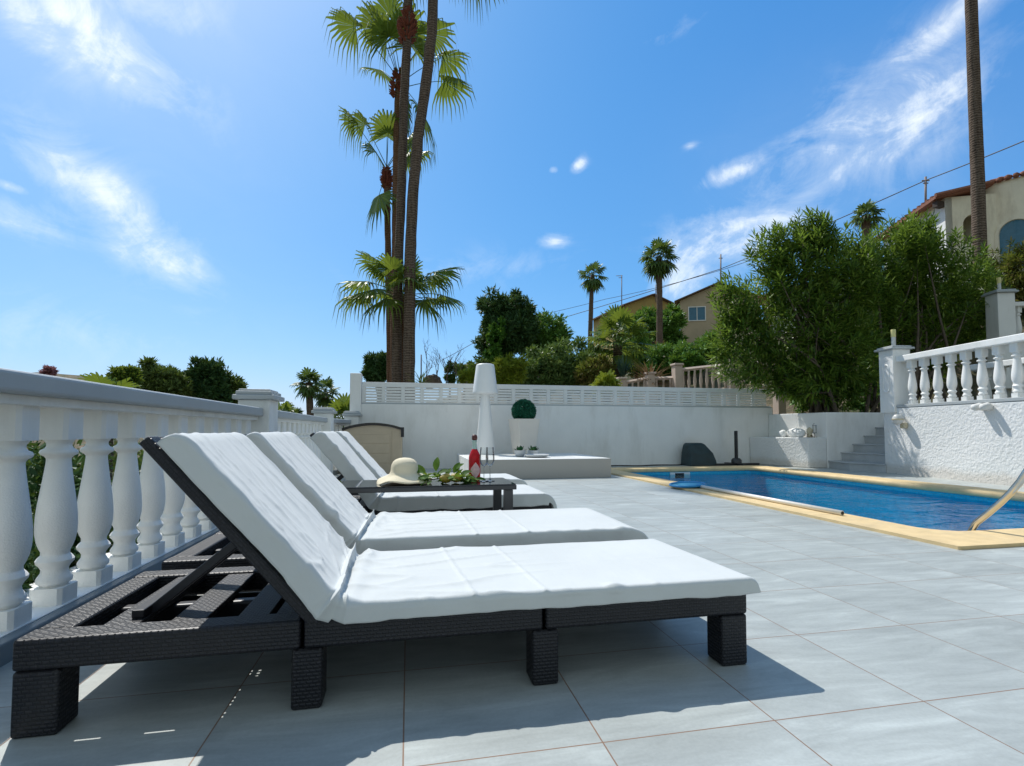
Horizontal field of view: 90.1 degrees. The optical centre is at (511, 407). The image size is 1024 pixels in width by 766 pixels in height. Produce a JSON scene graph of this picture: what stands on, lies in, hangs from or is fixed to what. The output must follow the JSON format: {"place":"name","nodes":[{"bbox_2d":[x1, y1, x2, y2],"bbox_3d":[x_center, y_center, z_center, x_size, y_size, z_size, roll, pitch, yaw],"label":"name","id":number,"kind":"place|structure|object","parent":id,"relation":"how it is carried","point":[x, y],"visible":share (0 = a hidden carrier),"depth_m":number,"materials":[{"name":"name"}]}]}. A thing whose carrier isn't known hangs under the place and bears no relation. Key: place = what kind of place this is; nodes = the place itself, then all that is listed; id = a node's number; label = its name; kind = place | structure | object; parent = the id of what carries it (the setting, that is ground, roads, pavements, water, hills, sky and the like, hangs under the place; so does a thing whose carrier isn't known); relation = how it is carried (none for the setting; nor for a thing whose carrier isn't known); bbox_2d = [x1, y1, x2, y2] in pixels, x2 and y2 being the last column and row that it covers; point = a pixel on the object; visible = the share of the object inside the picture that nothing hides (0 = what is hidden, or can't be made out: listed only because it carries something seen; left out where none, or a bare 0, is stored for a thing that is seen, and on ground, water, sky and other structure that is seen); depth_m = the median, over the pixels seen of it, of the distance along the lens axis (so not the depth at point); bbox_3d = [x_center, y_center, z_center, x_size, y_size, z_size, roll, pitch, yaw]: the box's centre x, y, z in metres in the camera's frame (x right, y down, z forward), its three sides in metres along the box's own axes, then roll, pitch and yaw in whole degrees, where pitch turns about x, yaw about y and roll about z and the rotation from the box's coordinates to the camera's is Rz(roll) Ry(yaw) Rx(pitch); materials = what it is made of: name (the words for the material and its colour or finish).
{"place":"outdoors","nodes":[
{"label":"outdoors","id":0,"kind":"place"},
{"bbox_2d":[27,372,143,449],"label":"hill","id":1,"kind":"structure","parent":0,"point":[74,377],"depth_m":68.14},
{"bbox_2d":[0,464,1023,765],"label":"terrace","id":2,"kind":"structure","parent":0,"point":[870,648],"depth_m":1.43,"materials":[{"name":"tile"}]},
{"bbox_2d":[0,368,361,666],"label":"balustrade","id":3,"kind":"object","parent":2,"relation":"on","point":[59,416],"visible":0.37,"depth_m":2.11,"materials":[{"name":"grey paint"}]},
{"bbox_2d":[342,423,403,473],"bbox_3d":[-2.306,0.668,8.569,0.970,0.832,0.726,1,-3,-11],"label":"storage box","id":4,"kind":"object","parent":2,"relation":"on","point":[381,444],"visible":0.66,"depth_m":8.27,"materials":[{"name":"beige plastic"}]},
{"bbox_2d":[10,432,760,738],"bbox_3d":[-0.257,0.430,1.653,1.946,0.704,0.635,1,-3,-11],"label":"sun lounger","id":5,"kind":"object","parent":2,"relation":"on","point":[315,580],"visible":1,"depth_m":1.40,"materials":[{"name":"fabric"}]},
{"bbox_2d":[161,432,648,595],"bbox_3d":[-0.388,0.462,2.377,1.976,0.704,0.652,1,-3,-11],"label":"sun lounger","id":6,"kind":"object","parent":2,"relation":"on","point":[318,485],"visible":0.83,"depth_m":2.18,"materials":[{"name":"fabric"}]},
{"bbox_2d":[340,478,516,510],"bbox_3d":[-0.520,0.642,3.025,1.032,0.402,0.415,1,-3,-11],"label":"side table","id":7,"kind":"object","parent":2,"relation":"on","point":[497,486],"visible":0.4,"depth_m":2.90,"materials":[{"name":"metal"}]},
{"bbox_2d":[377,458,431,484],"bbox_3d":[-0.627,0.367,2.982,0.316,0.155,0.316,1,-3,-11],"label":"sun hat","id":8,"kind":"object","parent":7,"relation":"on","point":[403,470],"visible":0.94,"depth_m":2.91,"materials":[{"name":"beige fabric"}]},
{"bbox_2d":[417,457,485,485],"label":"lemon branch","id":9,"kind":"object","parent":7,"relation":"on","point":[446,477],"visible":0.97,"depth_m":2.98,"materials":[{"name":"green plant"}]},
{"bbox_2d":[469,435,479,480],"bbox_3d":[-0.229,0.304,3.126,0.073,0.282,0.074,1,-3,-11],"label":"bottle","id":10,"kind":"object","parent":7,"relation":"on","point":[474,462],"visible":0.85,"depth_m":3.10,"materials":[{"name":"red"}]},
{"bbox_2d":[336,431,526,494],"bbox_3d":[-0.852,0.561,4.660,1.974,0.705,0.661,1,-3,-11],"label":"sun lounger","id":11,"kind":"object","parent":2,"relation":"on","point":[369,462],"visible":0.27,"depth_m":4.52,"materials":[{"name":"fabric"}]},
{"bbox_2d":[310,431,556,514],"bbox_3d":[-0.644,0.517,3.631,1.878,0.704,0.659,1,-3,-11],"label":"sun lounger","id":12,"kind":"object","parent":2,"relation":"on","point":[338,452],"visible":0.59,"depth_m":3.36,"materials":[{"name":"fabric"}]},
{"bbox_2d":[457,453,610,478],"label":"plinth","id":13,"kind":"structure","parent":2,"relation":"on","point":[562,465],"depth_m":7.61,"materials":[{"name":"concrete"}]},
{"bbox_2d":[473,363,506,454],"bbox_3d":[-0.440,0.020,9.166,0.452,1.608,0.582,-2,-3,37],"label":"floor lamp","id":14,"kind":"object","parent":13,"relation":"on","point":[485,386],"visible":0.95,"depth_m":8.99,"materials":[{"name":"plastic"}]},
{"bbox_2d":[514,445,524,456],"bbox_3d":[0.129,0.694,8.214,0.180,0.179,0.188,2,-3,-35],"label":"succulent pot","id":15,"kind":"object","parent":13,"relation":"on","point":[519,452],"visible":1,"depth_m":8.15,"materials":[{"name":"ceramic"}]},
{"bbox_2d":[508,398,539,453],"bbox_3d":[0.208,0.321,9.077,0.468,0.998,0.471,1,-3,-21],"label":"planter","id":16,"kind":"object","parent":13,"relation":"on","point":[524,426],"visible":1,"depth_m":8.93,"materials":[{"name":"ceramic"}]},
{"bbox_2d":[527,446,538,453],"bbox_3d":[0.348,0.705,8.435,0.196,0.175,0.196,1,-3,-11],"label":"succulent pot","id":17,"kind":"object","parent":13,"relation":"on","point":[533,450],"visible":0.92,"depth_m":8.37,"materials":[{"name":"ceramic"}]},
{"bbox_2d":[524,454,548,457],"bbox_3d":[0.386,0.752,8.042,0.400,0.046,0.400,1,-3,-11],"label":"dish","id":18,"kind":"object","parent":13,"relation":"on","point":[536,455],"visible":0.98,"depth_m":7.91,"materials":[{"name":"ceramic"}]},
{"bbox_2d":[611,464,682,465],"bbox_3d":[3.094,1.132,10.274,3.969,0.051,0.184,1,-3,-11],"label":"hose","id":19,"kind":"object","parent":2,"relation":"on","point":[647,465],"visible":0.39,"depth_m":10.17,"materials":[{"name":"beige rubber"}]},
{"bbox_2d":[681,443,716,465],"bbox_3d":[3.777,0.934,10.336,0.594,0.455,0.378,1,-3,-11],"label":"pump cover","id":20,"kind":"object","parent":2,"relation":"on","point":[697,454],"visible":1,"depth_m":10.19,"materials":[{"name":"plastic"}]},
{"bbox_2d":[715,431,759,465],"bbox_3d":[4.534,0.809,10.331,0.869,0.696,0.620,-1,-3,23],"label":"parasol base","id":21,"kind":"object","parent":2,"relation":"on","point":[736,460],"visible":0.91,"depth_m":10.30,"materials":[{"name":"black metal"}]},
{"bbox_2d":[750,437,826,467],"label":"planter block","id":22,"kind":"structure","parent":2,"relation":"on","point":[805,452],"depth_m":9.98,"materials":[{"name":"white paint"}]},
{"bbox_2d":[787,428,805,436],"bbox_3d":[5.625,0.486,10.108,0.203,0.189,0.463,1,-3,-11],"label":"boulder","id":23,"kind":"object","parent":22,"relation":"on","point":[795,432],"visible":0.84,"depth_m":10.00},
{"bbox_2d":[805,423,816,437],"bbox_3d":[5.713,0.437,9.795,0.229,0.286,0.250,1,-3,-11],"label":"garden ornament","id":24,"kind":"object","parent":22,"relation":"on","point":[809,430],"visible":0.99,"depth_m":9.78,"materials":[{"name":"white stone"}]},
{"bbox_2d":[611,465,1023,549],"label":"swimming pool","id":25,"kind":"structure","parent":2,"relation":"in","point":[987,535],"depth_m":6.54,"materials":[{"name":"liquid"}]},
{"bbox_2d":[669,481,843,514],"bbox_3d":[2.334,0.901,5.269,0.426,0.070,2.416,1,-3,-11],"label":"skimmer net","id":26,"kind":"object","parent":25,"relation":"on","point":[687,484],"visible":0.92,"depth_m":5.12,"materials":[{"name":"white plastic"}]},
{"bbox_2d":[652,473,1023,530],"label":"water","id":27,"kind":"structure","parent":25,"relation":"in","point":[776,495],"depth_m":6.16,"materials":[{"name":"liquid"}]},
{"bbox_2d":[967,469,1023,530],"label":"pool ladder","id":28,"kind":"object","parent":25,"relation":"attached to","point":[1008,494],"visible":0.27,"depth_m":3.39,"materials":[{"name":"metal"}]},
{"bbox_2d":[828,427,886,472],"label":"garden stairs","id":29,"kind":"structure","parent":2,"relation":"on","point":[869,455],"depth_m":9.28,"materials":[{"name":"tile"}]},
{"bbox_2d":[0,0,1023,417],"label":"sky","id":30,"kind":"structure","parent":0,"point":[178,183],"materials":[{"name":"blue"}]},
{"bbox_2d":[73,273,1023,562],"bbox_3d":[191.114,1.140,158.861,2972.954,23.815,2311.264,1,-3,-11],"label":"ground","id":31,"kind":"structure","parent":0,"point":[791,409],"depth_m":14.42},
{"bbox_2d":[36,365,58,375],"bbox_3d":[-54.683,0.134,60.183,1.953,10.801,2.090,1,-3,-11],"label":"shrub","id":32,"kind":"object","parent":31,"relation":"on","point":[49,370],"visible":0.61,"depth_m":59.94,"materials":[{"name":"red plant"}]},
{"bbox_2d":[22,508,77,591],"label":"garden shrub","id":33,"kind":"object","parent":31,"relation":"on","point":[33,571],"visible":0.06,"depth_m":4.10,"materials":[{"name":"green plant"}]},
{"bbox_2d":[26,441,75,582],"bbox_3d":[-5.903,1.463,5.612,2.475,2.685,2.776,-1,-3,19],"label":"garden shrub","id":34,"kind":"object","parent":31,"relation":"on","point":[29,461],"depth_m":5.70,"materials":[{"name":"green plant"}]},
{"bbox_2d":[25,439,139,583],"bbox_3d":[-4.797,1.411,5.430,1.741,2.354,2.117,1,-3,-11],"label":"garden shrub","id":35,"kind":"object","parent":31,"relation":"on","point":[34,477],"visible":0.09,"depth_m":5.19,"materials":[{"name":"green plant"}]},
{"bbox_2d":[32,439,142,564],"bbox_3d":[-49.769,4.042,37.479,75.406,4.362,92.190,1,-3,-11],"label":"scrub","id":36,"kind":"object","parent":31,"relation":"on","point":[114,444],"visible":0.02,"depth_m":27.18,"materials":[{"name":"green plant"}]},
{"bbox_2d":[24,533,160,600],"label":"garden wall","id":37,"kind":"structure","parent":31,"relation":"on","point":[71,569],"depth_m":4.25,"materials":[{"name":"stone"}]},
{"bbox_2d":[77,372,141,484],"bbox_3d":[-7.512,1.126,9.421,1.731,3.510,1.295,1,-3,-11],"label":"palm shrub","id":38,"kind":"object","parent":31,"relation":"on","point":[96,377],"visible":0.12,"depth_m":9.37,"materials":[{"name":"green plant"}]},
{"bbox_2d":[105,364,144,388],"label":"tree","id":39,"kind":"object","parent":31,"relation":"on","point":[122,372],"visible":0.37,"depth_m":29.83,"materials":[{"name":"green plant"}]},
{"bbox_2d":[108,438,143,485],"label":"garden shrub","id":40,"kind":"object","parent":31,"relation":"on","point":[139,459],"depth_m":8.56,"materials":[{"name":"green plant"}]},
{"bbox_2d":[133,355,195,396],"bbox_3d":[-26.526,0.180,38.153,5.778,8.091,4.348,1,-3,-11],"label":"pine tree","id":41,"kind":"object","parent":31,"relation":"on","point":[168,379],"visible":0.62,"depth_m":37.22,"materials":[{"name":"green plant"}]},
{"bbox_2d":[181,355,235,402],"bbox_3d":[-23.927,0.024,40.014,4.077,8.469,3.786,2,-3,-41],"label":"pine tree","id":42,"kind":"object","parent":31,"relation":"on","point":[211,378],"visible":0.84,"depth_m":39.42,"materials":[{"name":"green plant"}]},
{"bbox_2d":[229,372,248,403],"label":"pine tree","id":43,"kind":"object","parent":31,"relation":"on","point":[237,383],"visible":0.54,"depth_m":41.65,"materials":[{"name":"green plant"}]},
{"bbox_2d":[278,400,298,412],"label":"palm shrub","id":44,"kind":"object","parent":31,"relation":"on","point":[287,405],"visible":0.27,"depth_m":17.98,"materials":[{"name":"green plant"}]},
{"bbox_2d":[289,367,326,415],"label":"palm tree","id":45,"kind":"object","parent":31,"relation":"on","point":[308,390],"visible":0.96,"depth_m":27.86,"materials":[{"name":"green plant"}]},
{"bbox_2d":[314,376,339,406],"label":"palm tree","id":46,"kind":"object","parent":31,"relation":"on","point":[325,399],"visible":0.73,"depth_m":29.81,"materials":[{"name":"green plant"}]},
{"bbox_2d":[324,392,349,430],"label":"palm shrub","id":47,"kind":"object","parent":31,"relation":"on","point":[340,405],"visible":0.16,"depth_m":15.72,"materials":[{"name":"green plant"}]},
{"bbox_2d":[361,350,386,401],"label":"tree","id":48,"kind":"object","parent":31,"relation":"on","point":[374,366],"visible":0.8,"depth_m":29.56,"materials":[{"name":"green plant"}]},
{"bbox_2d":[337,105,434,393],"bbox_3d":[-4.846,-5.336,19.732,3.820,11.890,2.394,1,-3,-11],"label":"palm tree","id":49,"kind":"object","parent":31,"relation":"on","point":[384,128],"visible":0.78,"depth_m":19.56,"materials":[{"name":"green plant"}]},
{"bbox_2d":[322,0,475,393],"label":"palm tree","id":50,"kind":"object","parent":31,"relation":"on","point":[381,26],"visible":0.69,"depth_m":19.15,"materials":[{"name":"green plant"}]},
{"bbox_2d":[332,250,465,382],"bbox_3d":[-3.363,-1.953,14.901,4.057,5.169,2.863,0,-3,9],"label":"palm tree","id":51,"kind":"object","parent":31,"relation":"on","point":[376,267],"visible":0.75,"depth_m":14.57,"materials":[{"name":"green plant"}]},
{"bbox_2d":[372,0,466,396],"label":"palm tree","id":52,"kind":"object","parent":31,"relation":"on","point":[407,26],"visible":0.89,"depth_m":14.73,"materials":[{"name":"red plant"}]},
{"bbox_2d":[407,369,431,382],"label":"yucca","id":53,"kind":"object","parent":31,"relation":"on","point":[421,381],"visible":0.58,"depth_m":13.50,"materials":[{"name":"green plant"}]},
{"bbox_2d":[424,374,441,382],"bbox_3d":[-2.361,-0.786,15.254,0.573,0.482,0.517,1,-3,-11],"label":"rock","id":54,"kind":"object","parent":31,"relation":"on","point":[433,377],"visible":0.45,"depth_m":15.06,"materials":[{"name":"brown stone"}]},
{"bbox_2d":[423,337,465,382],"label":"bare tree","id":55,"kind":"object","parent":31,"relation":"on","point":[441,363],"visible":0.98,"depth_m":15.06,"materials":[{"name":"plant"}]},
{"bbox_2d":[443,360,456,402],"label":"cypress","id":56,"kind":"object","parent":31,"relation":"on","point":[451,378],"visible":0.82,"depth_m":15.46,"materials":[{"name":"green plant"}]},
{"bbox_2d":[403,0,506,399],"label":"palm tree","id":57,"kind":"object","parent":31,"relation":"on","point":[411,219],"visible":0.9,"depth_m":14.17,"materials":[{"name":"brown plant"}]},
{"bbox_2d":[455,366,475,383],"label":"shrub","id":58,"kind":"object","parent":31,"relation":"on","point":[467,376],"visible":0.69,"depth_m":13.11,"materials":[{"name":"green plant"}]},
{"bbox_2d":[452,356,491,402],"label":"shrub","id":59,"kind":"object","parent":31,"relation":"on","point":[469,363],"visible":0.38,"depth_m":29.90,"materials":[{"name":"green plant"}]},
{"bbox_2d":[469,283,541,389],"bbox_3d":[-0.366,-4.232,32.117,4.749,7.126,4.189,1,-3,-11],"label":"pine tree","id":60,"kind":"object","parent":31,"relation":"on","point":[515,310],"visible":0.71,"depth_m":31.48,"materials":[{"name":"green plant"}]},
{"bbox_2d":[481,315,507,363],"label":"climbing ivy","id":61,"kind":"object","parent":60,"relation":"attached to","point":[497,331],"visible":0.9,"depth_m":30.30,"materials":[{"name":"plant"}]},
{"bbox_2d":[492,352,529,400],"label":"shrub","id":62,"kind":"object","parent":31,"relation":"on","point":[510,369],"visible":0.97,"depth_m":14.36,"materials":[{"name":"green plant"}]},
{"bbox_2d":[515,344,570,400],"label":"hedge shrub","id":63,"kind":"object","parent":31,"relation":"on","point":[548,365],"visible":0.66,"depth_m":16.11,"materials":[{"name":"green plant"}]},
{"bbox_2d":[519,307,573,356],"bbox_3d":[2.181,-4.168,34.204,4.136,5.238,3.364,1,-3,-11],"label":"tree","id":64,"kind":"object","parent":31,"relation":"on","point":[551,328],"visible":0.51,"depth_m":33.48,"materials":[{"name":"green plant"}]},
{"bbox_2d":[350,373,772,467],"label":"garden wall","id":65,"kind":"structure","parent":31,"relation":"on","point":[625,435],"depth_m":10.20,"materials":[{"name":"white paint"}]},
{"bbox_2d":[362,382,770,406],"bbox_3d":[1.421,-0.252,10.269,8.545,0.385,0.055,1,-3,-11],"label":"lattice fence","id":66,"kind":"object","parent":65,"relation":"on","point":[376,394],"visible":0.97,"depth_m":10.17,"materials":[{"name":"white paint"}]},
{"bbox_2d":[539,336,601,398],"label":"hedge shrub","id":67,"kind":"object","parent":31,"relation":"on","point":[561,349],"visible":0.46,"depth_m":16.58,"materials":[{"name":"green plant"}]},
{"bbox_2d":[577,261,607,344],"bbox_3d":[5.619,-6.243,35.283,2.323,7.907,2.122,-1,-3,22],"label":"palm tree","id":68,"kind":"object","parent":31,"relation":"on","point":[592,284],"visible":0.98,"depth_m":35.20,"materials":[{"name":"green plant"}]},
{"bbox_2d":[572,353,616,401],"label":"hedge shrub","id":69,"kind":"object","parent":31,"relation":"on","point":[587,372],"visible":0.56,"depth_m":15.74,"materials":[{"name":"green plant"}]},
{"bbox_2d":[588,369,622,401],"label":"shrub","id":70,"kind":"object","parent":31,"relation":"on","point":[604,379],"visible":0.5,"depth_m":13.42,"materials":[{"name":"green plant"}]},
{"bbox_2d":[584,304,657,401],"bbox_3d":[3.619,-1.707,17.102,2.619,3.496,2.643,1,-3,-11],"label":"palm shrub","id":71,"kind":"object","parent":31,"relation":"on","point":[617,320],"visible":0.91,"depth_m":16.76,"materials":[{"name":"green plant"}]},
{"bbox_2d":[614,356,640,376],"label":"agave","id":72,"kind":"object","parent":31,"relation":"on","point":[623,368],"visible":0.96,"depth_m":15.68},
{"bbox_2d":[593,293,673,360],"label":"house","id":73,"kind":"structure","parent":31,"relation":"on","point":[634,306],"depth_m":51.03,"materials":[{"name":"beige paint"}]},
{"bbox_2d":[611,329,660,379],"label":"hedge shrub","id":74,"kind":"object","parent":31,"relation":"on","point":[640,358],"visible":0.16,"depth_m":19.80,"materials":[{"name":"green plant"}]},
{"bbox_2d":[624,360,672,386],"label":"dry grass tuft","id":75,"kind":"object","parent":31,"relation":"on","point":[644,370],"visible":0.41,"depth_m":14.36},
{"bbox_2d":[639,237,679,355],"bbox_3d":[8.764,-6.542,30.274,2.500,7.290,2.418,-1,-3,19],"label":"palm tree","id":76,"kind":"object","parent":31,"relation":"on","point":[658,268],"visible":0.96,"depth_m":30.16,"materials":[{"name":"green plant"}]},
{"bbox_2d":[633,302,688,345],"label":"tree","id":77,"kind":"object","parent":31,"relation":"on","point":[675,321],"visible":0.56,"depth_m":41.70,"materials":[{"name":"green plant"}]},
{"bbox_2d":[642,339,696,382],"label":"hedge shrub","id":78,"kind":"object","parent":31,"relation":"on","point":[667,350],"visible":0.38,"depth_m":18.25,"materials":[{"name":"green plant"}]},
{"bbox_2d":[667,349,712,386],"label":"shrub","id":79,"kind":"object","parent":31,"relation":"on","point":[692,358],"visible":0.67,"depth_m":16.86,"materials":[{"name":"green plant"}]},
{"bbox_2d":[616,355,785,413],"bbox_3d":[5.031,-0.229,13.919,4.424,2.285,0.479,-1,-3,19],"label":"balustrade","id":80,"kind":"object","parent":31,"relation":"on","point":[678,381],"visible":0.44,"depth_m":13.93,"materials":[{"name":"stone"}]},
{"bbox_2d":[692,329,731,362],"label":"hedge shrub","id":81,"kind":"object","parent":31,"relation":"on","point":[700,344],"visible":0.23,"depth_m":18.62,"materials":[{"name":"green plant"}]},
{"bbox_2d":[674,282,760,343],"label":"house","id":82,"kind":"structure","parent":31,"relation":"on","point":[695,306],"depth_m":45.11,"materials":[{"name":"beige paint"}]},
{"bbox_2d":[688,306,705,320],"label":"window","id":83,"kind":"structure","parent":82,"relation":"in","point":[696,313],"depth_m":45.13,"materials":[{"name":"glass"}]},
{"bbox_2d":[701,205,890,412],"bbox_3d":[5.879,-1.935,10.457,4.258,4.598,1.737,0,-3,-1],"label":"oleander","id":84,"kind":"object","parent":31,"relation":"on","point":[810,372],"visible":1,"depth_m":10.18,"materials":[{"name":"green plant"}]},
{"bbox_2d":[768,412,883,467],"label":"retaining wall","id":85,"kind":"structure","parent":31,"relation":"on","point":[841,431],"depth_m":9.72,"materials":[{"name":"white paint"}]},
{"bbox_2d":[788,336,913,412],"bbox_3d":[7.635,-0.972,11.214,3.806,2.402,1.760,1,-3,-22],"label":"shrub","id":86,"kind":"object","parent":31,"relation":"on","point":[859,406],"visible":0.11,"depth_m":10.95,"materials":[{"name":"green plant"}]},
{"bbox_2d":[849,199,886,264],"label":"palm tree","id":87,"kind":"object","parent":31,"relation":"on","point":[867,220],"visible":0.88,"depth_m":26.31,"materials":[{"name":"green plant"}]},
{"bbox_2d":[922,176,929,201],"bbox_3d":[24.802,-12.732,30.584,0.444,2.275,0.118,0,-3,0],"label":"utility pole","id":88,"kind":"object","parent":31,"relation":"on","point":[925,183],"visible":0.86,"depth_m":30.58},
{"bbox_2d":[550,250,778,312],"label":"overhead cable","id":89,"kind":"object","parent":88,"relation":"attached to","point":[653,288],"visible":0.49,"depth_m":47.29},
{"bbox_2d":[442,141,1023,359],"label":"overhead cable","id":90,"kind":"object","parent":88,"relation":"attached to","point":[832,221],"visible":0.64,"depth_m":34.12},
{"bbox_2d":[841,208,1016,412],"bbox_3d":[9.466,-2.103,11.808,4.876,5.051,2.212,1,-3,-11],"label":"oleander","id":91,"kind":"object","parent":31,"relation":"on","point":[916,252],"visible":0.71,"depth_m":11.28,"materials":[{"name":"green plant"}]},
{"bbox_2d":[874,171,1023,284],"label":"house","id":92,"kind":"structure","parent":31,"relation":"on","point":[1005,207],"depth_m":24.51,"materials":[{"name":"white paint"}]},
{"bbox_2d":[995,216,1023,274],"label":"window","id":93,"kind":"structure","parent":92,"relation":"in","point":[1013,227],"depth_m":24.09,"materials":[{"name":"blue glass"}]},
{"bbox_2d":[884,401,1023,486],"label":"stucco wall","id":94,"kind":"structure","parent":31,"relation":"on","point":[963,442],"depth_m":7.23,"materials":[{"name":"paint"}]},
{"bbox_2d":[891,414,907,427],"bbox_3d":[6.211,0.213,8.201,0.192,0.230,0.171,1,-3,-11],"label":"wall lamp","id":95,"kind":"object","parent":94,"relation":"attached to","point":[897,419],"visible":1,"depth_m":8.15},
{"bbox_2d":[874,333,1023,412],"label":"balustrade","id":96,"kind":"object","parent":94,"relation":"on","point":[897,376],"visible":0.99,"depth_m":7.49,"materials":[{"name":"paint"}]},
{"bbox_2d":[890,329,895,345],"bbox_3d":[6.426,-1.174,8.605,0.084,0.300,0.083,1,-3,-11],"label":"post lamp","id":97,"kind":"object","parent":96,"relation":"on","point":[893,336],"visible":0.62,"depth_m":8.58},
{"bbox_2d":[971,402,993,410],"bbox_3d":[6.278,-0.016,6.817,0.183,0.113,0.210,0,-3,-2],"label":"wall lamp","id":98,"kind":"object","parent":94,"relation":"attached to","point":[983,406],"depth_m":6.75,"materials":[{"name":"paint"}]},
{"bbox_2d":[964,0,988,292],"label":"palm tree","id":99,"kind":"object","parent":31,"relation":"on","point":[977,178],"visible":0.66,"depth_m":14.27,"materials":[{"name":"brown plant"}]},
{"bbox_2d":[981,289,1023,397],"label":"balustrade","id":100,"kind":"object","parent":31,"relation":"on","point":[1003,311],"visible":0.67,"depth_m":10.95,"materials":[{"name":"white paint"}]},
{"bbox_2d":[987,237,1023,319],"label":"oleander","id":101,"kind":"object","parent":31,"relation":"on","point":[1016,277],"visible":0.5,"depth_m":13.56,"materials":[{"name":"green plant"}]},
{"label":"ramp path","id":102,"kind":"structure","parent":0,"visible":0},
{"bbox_2d":[970,358,1023,398],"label":"balustrade","id":103,"kind":"object","parent":102,"relation":"on","point":[991,365],"visible":0.09,"depth_m":8.18,"materials":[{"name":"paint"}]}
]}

